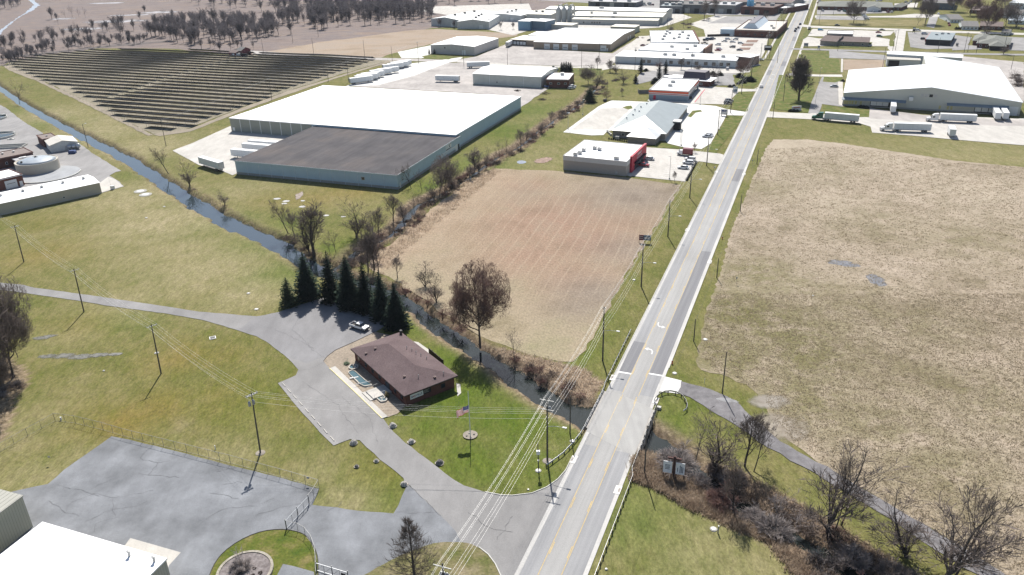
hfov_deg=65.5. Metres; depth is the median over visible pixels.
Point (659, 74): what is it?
evergreen tree
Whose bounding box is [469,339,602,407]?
dry reeds
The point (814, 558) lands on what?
shrub
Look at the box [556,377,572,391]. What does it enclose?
shrub
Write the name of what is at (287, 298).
fir tree
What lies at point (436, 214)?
dry reeds
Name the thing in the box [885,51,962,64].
metal shed
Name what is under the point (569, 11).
dust silo
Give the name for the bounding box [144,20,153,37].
bare tree
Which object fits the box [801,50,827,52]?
lawn
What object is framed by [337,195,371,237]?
bare tree
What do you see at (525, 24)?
blue tower
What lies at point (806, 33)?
lawn
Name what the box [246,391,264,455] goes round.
utility pole
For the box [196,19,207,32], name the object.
bare tree
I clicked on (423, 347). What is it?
path
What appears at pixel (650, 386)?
lane
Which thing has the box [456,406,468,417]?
flag
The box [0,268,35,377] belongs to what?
bare tree
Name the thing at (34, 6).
creek
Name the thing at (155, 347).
utility pole
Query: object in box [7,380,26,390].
shrub
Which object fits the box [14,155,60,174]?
digester tank
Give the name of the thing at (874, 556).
shrub
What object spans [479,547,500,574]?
kerb
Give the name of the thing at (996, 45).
entrance porch
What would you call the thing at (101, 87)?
solar row
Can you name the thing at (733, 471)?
shrub
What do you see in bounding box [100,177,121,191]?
apron
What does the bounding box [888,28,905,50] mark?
road
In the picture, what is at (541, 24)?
blue tower
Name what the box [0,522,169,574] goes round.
flat roof building
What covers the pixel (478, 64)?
semi trailer
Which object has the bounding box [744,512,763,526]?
shrub
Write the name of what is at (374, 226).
bare tree
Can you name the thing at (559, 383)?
power line
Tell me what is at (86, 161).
parking lot
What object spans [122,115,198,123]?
solar row
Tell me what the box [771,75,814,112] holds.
lawn
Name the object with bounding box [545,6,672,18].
factory hall
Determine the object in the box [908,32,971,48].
parking lot
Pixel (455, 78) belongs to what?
semi trailer
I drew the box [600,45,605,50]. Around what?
door
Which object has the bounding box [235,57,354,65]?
solar row
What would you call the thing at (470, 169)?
bare tree
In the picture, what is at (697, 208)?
kerb
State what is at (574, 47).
door
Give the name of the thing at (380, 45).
field
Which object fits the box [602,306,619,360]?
utility pole
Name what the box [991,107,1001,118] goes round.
semi trailer
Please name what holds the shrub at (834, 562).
on the ground at (126, 242)
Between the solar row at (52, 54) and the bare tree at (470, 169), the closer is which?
the bare tree at (470, 169)
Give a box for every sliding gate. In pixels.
[284,495,309,528]
[315,561,347,574]
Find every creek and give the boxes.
[0,0,39,33]
[0,87,324,272]
[313,270,867,574]
[332,89,596,273]
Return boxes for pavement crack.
[60,317,510,536]
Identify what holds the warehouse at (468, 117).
on the ground at (126, 242)
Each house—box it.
[44,135,77,152]
[939,14,963,22]
[959,21,978,29]
[969,5,993,13]
[979,21,1003,29]
[1007,16,1023,24]
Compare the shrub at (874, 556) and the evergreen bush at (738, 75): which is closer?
the shrub at (874, 556)
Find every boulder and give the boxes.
[350,439,356,445]
[389,422,396,428]
[401,481,406,486]
[408,438,414,444]
[436,459,443,465]
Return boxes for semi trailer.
[198,156,224,170]
[230,148,256,157]
[241,142,270,149]
[247,139,277,143]
[348,75,372,84]
[354,73,377,78]
[356,72,379,76]
[360,70,384,75]
[369,68,391,73]
[378,66,398,71]
[382,62,403,67]
[387,61,408,65]
[390,60,411,64]
[435,75,459,81]
[467,61,489,67]
[505,40,512,46]
[890,101,896,112]
[947,125,956,135]
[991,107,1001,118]
[1000,107,1009,118]
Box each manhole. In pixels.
[134,189,146,192]
[139,192,151,196]
[710,526,716,531]
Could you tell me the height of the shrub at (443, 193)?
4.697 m
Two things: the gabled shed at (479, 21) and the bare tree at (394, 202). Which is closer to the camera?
the bare tree at (394, 202)
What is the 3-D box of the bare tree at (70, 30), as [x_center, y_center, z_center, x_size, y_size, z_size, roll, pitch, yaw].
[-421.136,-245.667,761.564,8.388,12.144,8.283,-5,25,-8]
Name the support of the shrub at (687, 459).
on the ground at (126, 242)
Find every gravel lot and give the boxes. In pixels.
[357,63,547,106]
[457,35,649,65]
[962,56,1023,101]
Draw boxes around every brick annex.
[12,155,33,165]
[546,72,573,87]
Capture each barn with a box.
[228,50,238,54]
[237,47,250,55]
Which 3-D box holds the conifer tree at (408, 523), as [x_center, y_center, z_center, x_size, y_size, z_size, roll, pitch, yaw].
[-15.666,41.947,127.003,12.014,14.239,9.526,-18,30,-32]
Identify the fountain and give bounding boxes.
[348,364,357,369]
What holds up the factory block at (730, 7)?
on the yard at (656, 3)
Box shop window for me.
[689,87,696,98]
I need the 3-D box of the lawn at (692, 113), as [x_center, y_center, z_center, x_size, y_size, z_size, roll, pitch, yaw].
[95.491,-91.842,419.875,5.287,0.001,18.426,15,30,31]
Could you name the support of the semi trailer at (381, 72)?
on the gravel lot at (412, 69)
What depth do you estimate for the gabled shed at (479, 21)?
748.51 m
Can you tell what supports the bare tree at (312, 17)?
on the ground at (126, 242)
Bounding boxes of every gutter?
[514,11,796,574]
[583,0,811,574]
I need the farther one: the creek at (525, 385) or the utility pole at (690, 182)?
the utility pole at (690, 182)
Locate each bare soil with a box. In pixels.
[295,192,302,199]
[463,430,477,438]
[751,395,787,407]
[757,415,806,437]
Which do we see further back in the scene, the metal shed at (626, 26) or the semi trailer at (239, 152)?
the metal shed at (626, 26)
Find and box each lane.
[520,444,596,574]
[562,451,630,574]
[611,0,804,391]
[640,0,810,396]
[829,51,885,59]
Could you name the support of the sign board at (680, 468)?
on the ground at (126, 242)
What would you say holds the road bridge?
on the ground at (126, 242)
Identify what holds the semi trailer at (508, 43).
on the gravel lot at (527, 55)
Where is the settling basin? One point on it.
(9, 146)
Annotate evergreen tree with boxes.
[633,74,638,82]
[637,58,643,72]
[656,65,662,78]
[662,60,668,73]
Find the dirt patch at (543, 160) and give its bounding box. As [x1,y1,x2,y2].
[534,157,551,162]
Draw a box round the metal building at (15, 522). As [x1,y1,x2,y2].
[0,489,32,551]
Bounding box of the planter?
[216,550,273,574]
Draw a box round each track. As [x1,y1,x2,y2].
[0,41,166,58]
[3,64,152,135]
[154,60,391,135]
[678,381,1005,574]
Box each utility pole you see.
[11,225,23,261]
[70,268,84,311]
[147,323,161,373]
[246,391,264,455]
[433,563,450,574]
[540,398,566,463]
[569,396,570,433]
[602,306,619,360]
[640,244,655,286]
[644,425,647,472]
[667,200,680,236]
[689,166,701,197]
[722,352,726,393]
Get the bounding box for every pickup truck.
[349,321,369,331]
[638,162,649,166]
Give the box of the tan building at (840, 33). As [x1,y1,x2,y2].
[827,30,853,36]
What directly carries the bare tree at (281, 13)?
on the ground at (126, 242)
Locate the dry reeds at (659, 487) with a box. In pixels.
[625,447,712,512]
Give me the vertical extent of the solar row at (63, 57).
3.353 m
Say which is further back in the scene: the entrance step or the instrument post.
the entrance step
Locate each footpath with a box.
[763,12,790,58]
[794,1,817,67]
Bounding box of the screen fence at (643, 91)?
[638,89,648,93]
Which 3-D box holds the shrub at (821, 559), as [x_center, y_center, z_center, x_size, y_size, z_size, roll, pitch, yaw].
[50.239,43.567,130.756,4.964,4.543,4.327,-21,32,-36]
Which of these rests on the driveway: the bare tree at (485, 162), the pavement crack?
the pavement crack
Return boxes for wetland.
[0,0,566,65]
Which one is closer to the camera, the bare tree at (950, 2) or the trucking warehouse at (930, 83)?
the trucking warehouse at (930, 83)
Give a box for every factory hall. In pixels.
[527,9,555,20]
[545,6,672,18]
[571,11,668,24]
[572,15,659,25]
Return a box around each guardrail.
[546,330,630,466]
[594,455,636,574]
[636,390,687,455]
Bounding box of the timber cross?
[668,456,681,476]
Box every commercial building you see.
[923,0,953,9]
[1009,0,1023,9]
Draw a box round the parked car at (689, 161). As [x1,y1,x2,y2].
[682,159,693,164]
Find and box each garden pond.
[348,370,371,386]
[376,391,389,402]
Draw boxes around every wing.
[528,31,548,35]
[736,53,759,65]
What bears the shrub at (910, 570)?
on the ground at (126, 242)
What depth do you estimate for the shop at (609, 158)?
331.16 m
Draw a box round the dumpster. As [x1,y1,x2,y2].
[68,150,76,153]
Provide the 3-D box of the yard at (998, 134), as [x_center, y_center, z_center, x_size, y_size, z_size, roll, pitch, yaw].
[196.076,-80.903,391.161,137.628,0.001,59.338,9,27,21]
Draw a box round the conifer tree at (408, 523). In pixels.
[376,515,446,574]
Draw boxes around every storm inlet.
[570,455,577,463]
[613,485,622,493]
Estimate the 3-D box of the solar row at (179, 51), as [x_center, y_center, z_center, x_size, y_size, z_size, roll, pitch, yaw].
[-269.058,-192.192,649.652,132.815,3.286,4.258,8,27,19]
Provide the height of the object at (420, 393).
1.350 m
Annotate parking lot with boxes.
[0,105,122,192]
[0,436,460,574]
[239,298,384,362]
[278,381,338,444]
[564,100,744,148]
[571,108,629,129]
[615,36,767,69]
[632,147,722,180]
[636,71,735,84]
[649,86,756,103]
[803,37,889,45]
[808,29,893,36]
[808,77,842,112]
[816,16,864,19]
[817,10,889,14]
[894,3,917,6]
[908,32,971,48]
[952,44,981,49]
[1009,37,1023,50]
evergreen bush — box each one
[735,73,743,77]
[745,76,756,81]
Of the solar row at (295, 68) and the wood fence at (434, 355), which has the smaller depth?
the wood fence at (434, 355)
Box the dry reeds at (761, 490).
[628,451,918,574]
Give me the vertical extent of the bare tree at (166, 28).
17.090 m
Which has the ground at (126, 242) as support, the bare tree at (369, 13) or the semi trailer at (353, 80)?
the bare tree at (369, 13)
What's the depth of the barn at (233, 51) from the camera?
630.45 m
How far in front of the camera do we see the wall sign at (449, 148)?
355.32 m
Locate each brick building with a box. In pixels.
[0,147,32,168]
[36,133,55,146]
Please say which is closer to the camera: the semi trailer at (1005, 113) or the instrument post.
the instrument post
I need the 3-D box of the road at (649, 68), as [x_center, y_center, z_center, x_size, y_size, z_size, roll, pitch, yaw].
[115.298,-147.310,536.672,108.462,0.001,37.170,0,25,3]
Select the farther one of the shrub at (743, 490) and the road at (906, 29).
the road at (906, 29)
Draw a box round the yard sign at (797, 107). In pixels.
[792,106,801,110]
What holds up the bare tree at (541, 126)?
on the ground at (126, 242)
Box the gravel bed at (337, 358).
[324,332,404,416]
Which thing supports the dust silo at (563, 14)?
on the yard at (506, 27)
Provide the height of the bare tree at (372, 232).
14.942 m
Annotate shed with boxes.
[0,175,101,215]
[431,10,496,26]
[457,13,499,28]
[494,9,531,21]
[551,22,577,28]
[610,24,639,32]
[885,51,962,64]
[886,56,920,66]
[1001,29,1011,35]
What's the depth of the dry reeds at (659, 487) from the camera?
149.66 m
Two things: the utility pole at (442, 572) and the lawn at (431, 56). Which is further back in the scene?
the lawn at (431, 56)
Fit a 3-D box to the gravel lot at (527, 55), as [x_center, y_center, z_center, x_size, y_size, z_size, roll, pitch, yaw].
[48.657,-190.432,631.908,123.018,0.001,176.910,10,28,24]
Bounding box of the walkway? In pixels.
[330,366,386,417]
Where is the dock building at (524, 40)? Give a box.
[510,35,541,45]
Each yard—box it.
[173,126,288,174]
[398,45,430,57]
[419,3,691,34]
[546,0,780,15]
[693,15,740,35]
[710,16,778,23]
[765,108,1023,144]
[868,108,1023,125]
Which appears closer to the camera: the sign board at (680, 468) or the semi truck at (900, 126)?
the sign board at (680, 468)
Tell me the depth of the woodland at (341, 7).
841.12 m
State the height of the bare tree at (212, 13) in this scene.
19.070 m
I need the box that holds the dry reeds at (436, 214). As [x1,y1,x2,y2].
[372,167,500,268]
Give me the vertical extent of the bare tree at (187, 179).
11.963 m
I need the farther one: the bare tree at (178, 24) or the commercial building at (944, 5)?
the commercial building at (944, 5)
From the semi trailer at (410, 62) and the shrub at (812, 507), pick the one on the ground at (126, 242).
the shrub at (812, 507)
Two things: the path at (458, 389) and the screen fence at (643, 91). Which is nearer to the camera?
the path at (458, 389)
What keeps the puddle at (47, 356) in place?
on the ground at (126, 242)
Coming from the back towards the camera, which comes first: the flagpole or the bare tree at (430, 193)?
the bare tree at (430, 193)
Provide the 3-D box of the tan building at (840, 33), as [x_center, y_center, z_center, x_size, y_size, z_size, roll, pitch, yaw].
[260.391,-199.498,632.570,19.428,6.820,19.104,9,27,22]
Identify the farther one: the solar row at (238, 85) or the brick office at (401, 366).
the solar row at (238, 85)
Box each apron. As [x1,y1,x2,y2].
[22,166,79,181]
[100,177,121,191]
[125,538,180,566]
[654,377,680,394]
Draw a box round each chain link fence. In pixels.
[0,414,53,450]
[5,59,387,132]
[54,413,318,487]
[285,521,316,573]
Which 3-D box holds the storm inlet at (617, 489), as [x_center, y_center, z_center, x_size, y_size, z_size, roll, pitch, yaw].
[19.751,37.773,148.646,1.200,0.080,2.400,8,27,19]
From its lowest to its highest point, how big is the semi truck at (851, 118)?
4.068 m
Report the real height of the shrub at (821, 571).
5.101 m
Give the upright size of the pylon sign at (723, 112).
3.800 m
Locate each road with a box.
[251,51,456,61]
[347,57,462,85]
[457,55,615,68]
[519,0,808,574]
[601,64,759,72]
[789,48,1023,54]
[799,24,1023,34]
[815,14,939,17]
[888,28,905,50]
[926,16,938,27]
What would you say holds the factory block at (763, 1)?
on the yard at (656, 3)
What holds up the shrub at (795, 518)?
on the ground at (126, 242)
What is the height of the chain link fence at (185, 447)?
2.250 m
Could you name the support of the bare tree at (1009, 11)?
on the ground at (126, 242)
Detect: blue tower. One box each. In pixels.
[518,18,535,29]
[531,18,554,30]
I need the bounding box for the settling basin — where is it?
[0,143,27,148]
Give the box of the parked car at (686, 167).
[677,165,689,169]
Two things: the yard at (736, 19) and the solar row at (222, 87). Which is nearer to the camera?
the solar row at (222, 87)
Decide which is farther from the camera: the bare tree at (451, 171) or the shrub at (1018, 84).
the shrub at (1018, 84)
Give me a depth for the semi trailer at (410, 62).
569.60 m
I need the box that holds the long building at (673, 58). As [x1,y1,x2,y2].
[615,51,737,67]
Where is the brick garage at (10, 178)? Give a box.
[0,169,24,190]
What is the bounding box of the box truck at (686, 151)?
[677,147,693,155]
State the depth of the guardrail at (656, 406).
173.20 m
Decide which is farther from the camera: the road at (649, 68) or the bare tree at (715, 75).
the road at (649, 68)
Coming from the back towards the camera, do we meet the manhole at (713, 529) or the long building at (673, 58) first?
the long building at (673, 58)
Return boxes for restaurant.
[838,36,870,46]
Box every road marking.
[538,14,801,574]
[603,397,636,435]
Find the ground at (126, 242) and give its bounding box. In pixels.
[0,0,1023,574]
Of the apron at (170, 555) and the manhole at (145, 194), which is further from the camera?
the manhole at (145, 194)
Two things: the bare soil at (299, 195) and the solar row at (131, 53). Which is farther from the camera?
the solar row at (131, 53)
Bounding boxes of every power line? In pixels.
[0,219,472,412]
[10,222,501,409]
[11,225,512,411]
[17,224,481,407]
[24,238,544,418]
[431,15,779,574]
[436,28,771,568]
[441,21,776,569]
[443,14,781,569]
[450,26,775,573]
[460,12,785,571]
[460,27,775,564]
[594,102,774,563]
[594,103,774,567]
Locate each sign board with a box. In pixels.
[663,460,671,477]
[675,462,684,478]
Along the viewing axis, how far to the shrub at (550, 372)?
186.19 m
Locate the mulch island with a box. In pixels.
[742,43,753,45]
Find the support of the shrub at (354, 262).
on the ground at (126, 242)
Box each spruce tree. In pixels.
[293,252,319,303]
[316,251,338,305]
[333,256,359,311]
[352,262,374,315]
[368,270,390,323]
[379,282,413,331]
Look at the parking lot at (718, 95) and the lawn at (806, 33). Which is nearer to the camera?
the parking lot at (718, 95)
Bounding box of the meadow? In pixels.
[696,139,1023,574]
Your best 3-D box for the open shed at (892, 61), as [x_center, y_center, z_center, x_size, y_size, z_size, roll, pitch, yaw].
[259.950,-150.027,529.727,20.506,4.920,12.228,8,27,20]
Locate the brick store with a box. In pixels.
[720,16,787,37]
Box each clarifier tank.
[0,112,6,119]
[0,131,15,139]
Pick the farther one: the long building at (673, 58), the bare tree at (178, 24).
the bare tree at (178, 24)
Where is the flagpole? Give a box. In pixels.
[467,390,470,435]
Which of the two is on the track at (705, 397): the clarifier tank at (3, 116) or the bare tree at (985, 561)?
the bare tree at (985, 561)
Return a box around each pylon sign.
[721,109,727,115]
[764,45,771,58]
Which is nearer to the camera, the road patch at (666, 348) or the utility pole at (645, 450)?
the utility pole at (645, 450)
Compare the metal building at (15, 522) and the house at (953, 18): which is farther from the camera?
the house at (953, 18)
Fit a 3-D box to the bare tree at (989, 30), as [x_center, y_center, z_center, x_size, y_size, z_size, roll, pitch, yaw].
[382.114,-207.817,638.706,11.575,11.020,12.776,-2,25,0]
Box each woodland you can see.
[0,0,20,7]
[0,14,133,47]
[0,30,147,63]
[139,10,275,41]
[198,0,494,11]
[275,0,436,24]
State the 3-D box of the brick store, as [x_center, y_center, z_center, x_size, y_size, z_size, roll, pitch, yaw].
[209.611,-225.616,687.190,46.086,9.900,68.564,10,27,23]
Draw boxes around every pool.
[85,20,146,22]
[90,2,123,3]
[110,14,152,15]
[143,11,175,13]
[828,260,859,266]
[866,274,886,285]
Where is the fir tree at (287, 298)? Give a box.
[278,278,300,309]
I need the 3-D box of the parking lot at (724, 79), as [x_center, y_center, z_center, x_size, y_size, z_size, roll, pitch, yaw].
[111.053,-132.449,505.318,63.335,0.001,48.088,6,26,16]
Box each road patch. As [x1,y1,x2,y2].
[619,342,644,372]
[650,251,710,374]
[732,169,743,181]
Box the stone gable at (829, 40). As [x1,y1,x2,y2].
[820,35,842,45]
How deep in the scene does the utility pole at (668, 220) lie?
260.55 m
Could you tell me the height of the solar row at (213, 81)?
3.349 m
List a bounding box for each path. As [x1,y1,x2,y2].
[277,564,313,574]
[414,341,428,352]
[456,383,460,395]
[789,74,842,76]
[838,82,843,105]
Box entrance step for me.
[362,383,391,400]
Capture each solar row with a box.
[10,60,182,71]
[12,58,191,68]
[12,63,176,73]
[18,66,166,76]
[20,56,199,67]
[24,69,160,78]
[29,54,207,65]
[32,72,151,80]
[41,76,144,83]
[45,53,215,63]
[48,79,137,87]
[58,51,223,61]
[71,84,126,89]
[72,87,116,92]
[74,50,231,58]
[83,92,106,96]
[88,49,241,56]
[92,96,232,109]
[97,101,222,112]
[108,106,209,115]
[110,110,199,120]
[112,94,241,104]
[118,48,248,55]
[122,91,252,101]
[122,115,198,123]
[131,88,262,99]
[140,85,271,95]
[145,122,176,128]
[147,82,271,91]
[156,80,279,88]
[163,77,289,86]
[172,75,297,83]
[179,72,306,81]
[187,70,313,78]
[188,49,253,52]
[196,68,321,75]
[202,65,327,73]
[211,63,335,72]
[219,61,342,69]
[226,59,349,66]
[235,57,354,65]
[247,56,361,63]
[254,54,367,60]
[259,52,373,58]
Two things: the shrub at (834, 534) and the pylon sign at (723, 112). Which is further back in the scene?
the pylon sign at (723, 112)
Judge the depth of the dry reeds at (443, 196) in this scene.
302.28 m
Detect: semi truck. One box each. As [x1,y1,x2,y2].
[811,112,859,122]
[879,122,931,132]
[926,113,977,122]
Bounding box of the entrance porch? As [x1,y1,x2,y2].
[989,40,1006,50]
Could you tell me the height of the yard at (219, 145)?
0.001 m
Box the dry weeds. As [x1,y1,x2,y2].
[184,186,259,230]
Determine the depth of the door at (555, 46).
624.21 m
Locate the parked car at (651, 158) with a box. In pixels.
[645,156,654,160]
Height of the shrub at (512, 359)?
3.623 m
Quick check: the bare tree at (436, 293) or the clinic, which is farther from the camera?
the clinic
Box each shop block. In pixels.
[638,42,712,53]
[650,30,699,43]
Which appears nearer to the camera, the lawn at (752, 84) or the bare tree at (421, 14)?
the lawn at (752, 84)
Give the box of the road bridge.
[585,390,654,452]
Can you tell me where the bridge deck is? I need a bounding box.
[586,388,651,453]
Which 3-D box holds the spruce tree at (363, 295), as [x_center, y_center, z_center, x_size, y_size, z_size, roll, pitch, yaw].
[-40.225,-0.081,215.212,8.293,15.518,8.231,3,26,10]
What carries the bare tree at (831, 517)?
on the ground at (126, 242)
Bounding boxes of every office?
[351,330,457,405]
[817,1,893,10]
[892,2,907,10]
[972,33,990,44]
[977,35,1011,48]
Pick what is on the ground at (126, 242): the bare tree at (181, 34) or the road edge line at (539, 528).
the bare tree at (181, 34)
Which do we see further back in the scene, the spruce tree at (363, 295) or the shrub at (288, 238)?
the shrub at (288, 238)
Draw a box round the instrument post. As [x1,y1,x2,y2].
[536,444,539,469]
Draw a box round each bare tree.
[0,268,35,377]
[0,295,10,391]
[0,322,12,385]
[7,78,26,103]
[36,30,42,38]
[37,42,45,53]
[47,7,53,17]
[67,25,74,32]
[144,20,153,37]
[150,13,157,22]
[150,148,168,173]
[163,22,171,39]
[172,26,179,42]
[175,20,182,36]
[175,158,198,185]
[177,30,184,41]
[185,23,198,43]
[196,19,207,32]
[207,8,217,19]
[212,190,230,203]
[218,9,227,19]
[226,29,237,42]
[228,546,252,574]
[235,21,243,36]
[235,22,245,38]
[267,18,273,32]
[269,200,288,233]
[270,16,279,34]
[276,7,285,24]
[284,208,299,233]
[285,210,315,252]
[286,21,292,32]
[291,198,325,257]
[307,12,315,27]
[318,13,326,29]
[321,232,338,251]
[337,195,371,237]
[345,9,351,20]
[353,3,359,17]
[356,224,376,271]
[359,9,366,23]
[359,226,381,269]
[361,233,387,272]
[363,212,380,234]
[367,9,371,23]
[367,207,389,232]
[374,13,381,23]
[381,193,399,220]
[382,10,388,16]
[389,6,399,22]
[390,254,403,277]
[394,280,411,297]
[395,164,410,186]
[395,201,410,227]
[399,7,406,19]
[405,7,412,19]
[410,290,421,303]
[413,171,425,188]
[414,260,436,286]
[418,6,425,16]
[420,289,434,307]
[425,178,436,199]
[425,272,443,302]
[429,154,459,191]
[432,178,444,196]
[437,305,452,320]
[446,309,458,325]
[447,258,511,348]
[449,322,470,333]
[464,146,483,170]
[464,164,475,177]
[472,155,482,171]
[484,146,491,168]
[503,328,519,359]
[514,130,525,144]
[538,119,546,130]
[579,64,595,83]
[591,69,607,87]
[599,86,611,98]
[604,59,614,71]
[609,62,618,71]
[617,68,631,82]
[679,57,686,67]
[688,406,748,475]
[691,411,725,461]
[700,0,708,18]
[710,0,720,15]
[710,64,720,77]
[717,460,746,510]
[727,409,769,466]
[735,59,751,72]
[753,418,778,471]
[783,55,816,100]
[785,433,908,535]
[824,478,877,525]
[835,440,872,529]
[845,0,866,22]
[855,481,933,561]
[915,485,1023,574]
[917,0,939,23]
[946,0,963,9]
[955,480,1019,574]
[960,0,985,14]
[975,0,1003,28]
[975,542,997,574]
[982,22,993,33]
[997,0,1022,25]
[1000,43,1013,53]
[1008,5,1023,26]
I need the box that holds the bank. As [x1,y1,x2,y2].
[663,69,716,86]
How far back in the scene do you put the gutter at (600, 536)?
192.10 m
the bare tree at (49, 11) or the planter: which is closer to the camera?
the planter
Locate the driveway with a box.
[0,282,569,574]
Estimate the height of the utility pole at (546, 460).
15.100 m
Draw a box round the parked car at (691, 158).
[684,156,695,160]
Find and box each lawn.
[210,530,317,574]
[365,542,499,574]
[422,54,454,58]
[557,67,603,74]
[652,143,680,147]
[688,110,701,116]
[708,116,742,152]
[732,91,752,110]
[733,75,759,86]
[750,65,760,71]
[770,32,784,56]
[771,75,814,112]
[798,53,840,72]
[801,28,812,39]
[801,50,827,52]
[812,19,925,25]
[822,104,869,116]
[823,77,841,81]
[830,46,873,47]
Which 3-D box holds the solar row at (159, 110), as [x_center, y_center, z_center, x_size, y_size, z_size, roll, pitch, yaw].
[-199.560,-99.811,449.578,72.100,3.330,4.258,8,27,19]
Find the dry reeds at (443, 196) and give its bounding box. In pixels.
[276,110,564,286]
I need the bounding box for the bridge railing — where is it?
[641,406,660,450]
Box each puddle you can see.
[33,336,49,339]
[39,354,54,357]
[53,353,73,357]
[68,354,90,358]
[89,353,108,356]
[716,397,737,402]
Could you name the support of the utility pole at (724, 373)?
on the ground at (126, 242)
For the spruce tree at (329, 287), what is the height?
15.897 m
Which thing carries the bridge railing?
on the ground at (126, 242)
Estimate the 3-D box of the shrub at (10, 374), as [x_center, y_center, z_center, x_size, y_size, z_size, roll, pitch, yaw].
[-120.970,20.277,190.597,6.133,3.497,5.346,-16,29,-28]
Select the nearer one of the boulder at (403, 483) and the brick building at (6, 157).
the boulder at (403, 483)
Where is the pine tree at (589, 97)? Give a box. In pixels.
[582,87,597,102]
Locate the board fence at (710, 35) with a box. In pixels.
[707,34,729,36]
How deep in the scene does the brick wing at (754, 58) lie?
542.00 m
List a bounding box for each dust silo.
[556,4,563,21]
[561,4,568,21]
[567,4,574,21]
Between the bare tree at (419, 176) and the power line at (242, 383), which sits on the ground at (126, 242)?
the bare tree at (419, 176)
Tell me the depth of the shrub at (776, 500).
143.96 m
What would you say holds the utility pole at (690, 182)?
on the ground at (126, 242)
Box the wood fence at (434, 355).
[428,348,443,363]
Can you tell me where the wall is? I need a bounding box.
[24,169,80,183]
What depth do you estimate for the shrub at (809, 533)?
137.55 m
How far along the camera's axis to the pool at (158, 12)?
952.45 m
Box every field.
[7,50,388,133]
[267,29,517,57]
[369,169,680,361]
[843,59,883,69]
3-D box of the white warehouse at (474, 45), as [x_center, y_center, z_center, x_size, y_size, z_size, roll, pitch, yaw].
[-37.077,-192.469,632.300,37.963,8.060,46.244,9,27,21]
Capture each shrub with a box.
[0,387,9,397]
[2,366,16,380]
[3,375,23,384]
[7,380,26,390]
[280,227,296,241]
[342,254,359,266]
[365,256,384,268]
[441,184,449,195]
[507,352,521,362]
[522,363,532,373]
[524,354,536,371]
[532,360,546,373]
[533,364,551,381]
[534,375,546,384]
[546,356,558,377]
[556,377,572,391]
[561,374,577,390]
[563,386,572,398]
[573,389,585,398]
[653,439,700,480]
[683,467,709,486]
[690,459,714,490]
[691,465,718,491]
[703,479,739,512]
[706,456,732,480]
[706,457,724,476]
[715,495,743,515]
[716,465,750,492]
[723,461,748,481]
[729,502,752,525]
[731,467,749,487]
[735,481,760,504]
[739,499,766,522]
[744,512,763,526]
[750,500,798,545]
[768,488,802,509]
[775,497,802,522]
[776,516,806,541]
[787,505,805,523]
[793,505,821,538]
[803,514,824,532]
[803,541,835,574]
[804,494,820,517]
[804,545,829,564]
[806,555,825,563]
[810,561,836,574]
[820,518,857,544]
[822,520,848,545]
[823,540,857,566]
[824,554,858,574]
[825,551,846,569]
[831,541,873,574]
[848,536,867,555]
[863,531,891,567]
[873,553,909,574]
[893,563,930,574]
[1011,72,1023,85]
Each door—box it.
[4,179,17,188]
[544,44,549,48]
[553,44,558,49]
[562,44,567,49]
[572,45,577,49]
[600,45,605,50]
[1008,107,1018,115]
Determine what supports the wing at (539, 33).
on the ground at (126, 242)
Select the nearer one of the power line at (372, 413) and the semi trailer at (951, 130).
the power line at (372, 413)
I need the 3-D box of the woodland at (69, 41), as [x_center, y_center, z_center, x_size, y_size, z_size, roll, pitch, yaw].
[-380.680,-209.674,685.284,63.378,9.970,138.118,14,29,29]
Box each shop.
[563,139,646,175]
[647,77,704,102]
[925,32,954,45]
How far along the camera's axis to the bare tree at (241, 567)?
131.90 m
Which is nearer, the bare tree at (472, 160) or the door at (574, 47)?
the bare tree at (472, 160)
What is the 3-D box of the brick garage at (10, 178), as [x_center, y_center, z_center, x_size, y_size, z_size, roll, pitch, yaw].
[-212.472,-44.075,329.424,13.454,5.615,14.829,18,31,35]
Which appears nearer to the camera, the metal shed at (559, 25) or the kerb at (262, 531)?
the kerb at (262, 531)
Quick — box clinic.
[611,100,687,144]
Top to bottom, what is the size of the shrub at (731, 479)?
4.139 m
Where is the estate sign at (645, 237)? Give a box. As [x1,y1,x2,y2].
[639,234,650,242]
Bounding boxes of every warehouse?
[229,85,520,146]
[234,126,460,189]
[431,36,498,55]
[472,65,556,87]
[533,28,634,50]
[842,55,1022,115]
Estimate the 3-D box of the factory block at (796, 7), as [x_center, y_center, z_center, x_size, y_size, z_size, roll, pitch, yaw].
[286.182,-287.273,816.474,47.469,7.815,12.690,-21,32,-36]
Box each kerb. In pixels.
[209,529,318,574]
[324,332,373,359]
[329,368,381,417]
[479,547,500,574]
[485,456,572,495]
[613,2,811,375]
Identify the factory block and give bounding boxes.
[588,0,642,7]
[659,0,803,7]
[660,2,683,13]
[671,0,711,12]
[707,1,743,13]
[741,2,783,14]
[778,3,808,13]
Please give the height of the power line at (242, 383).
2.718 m

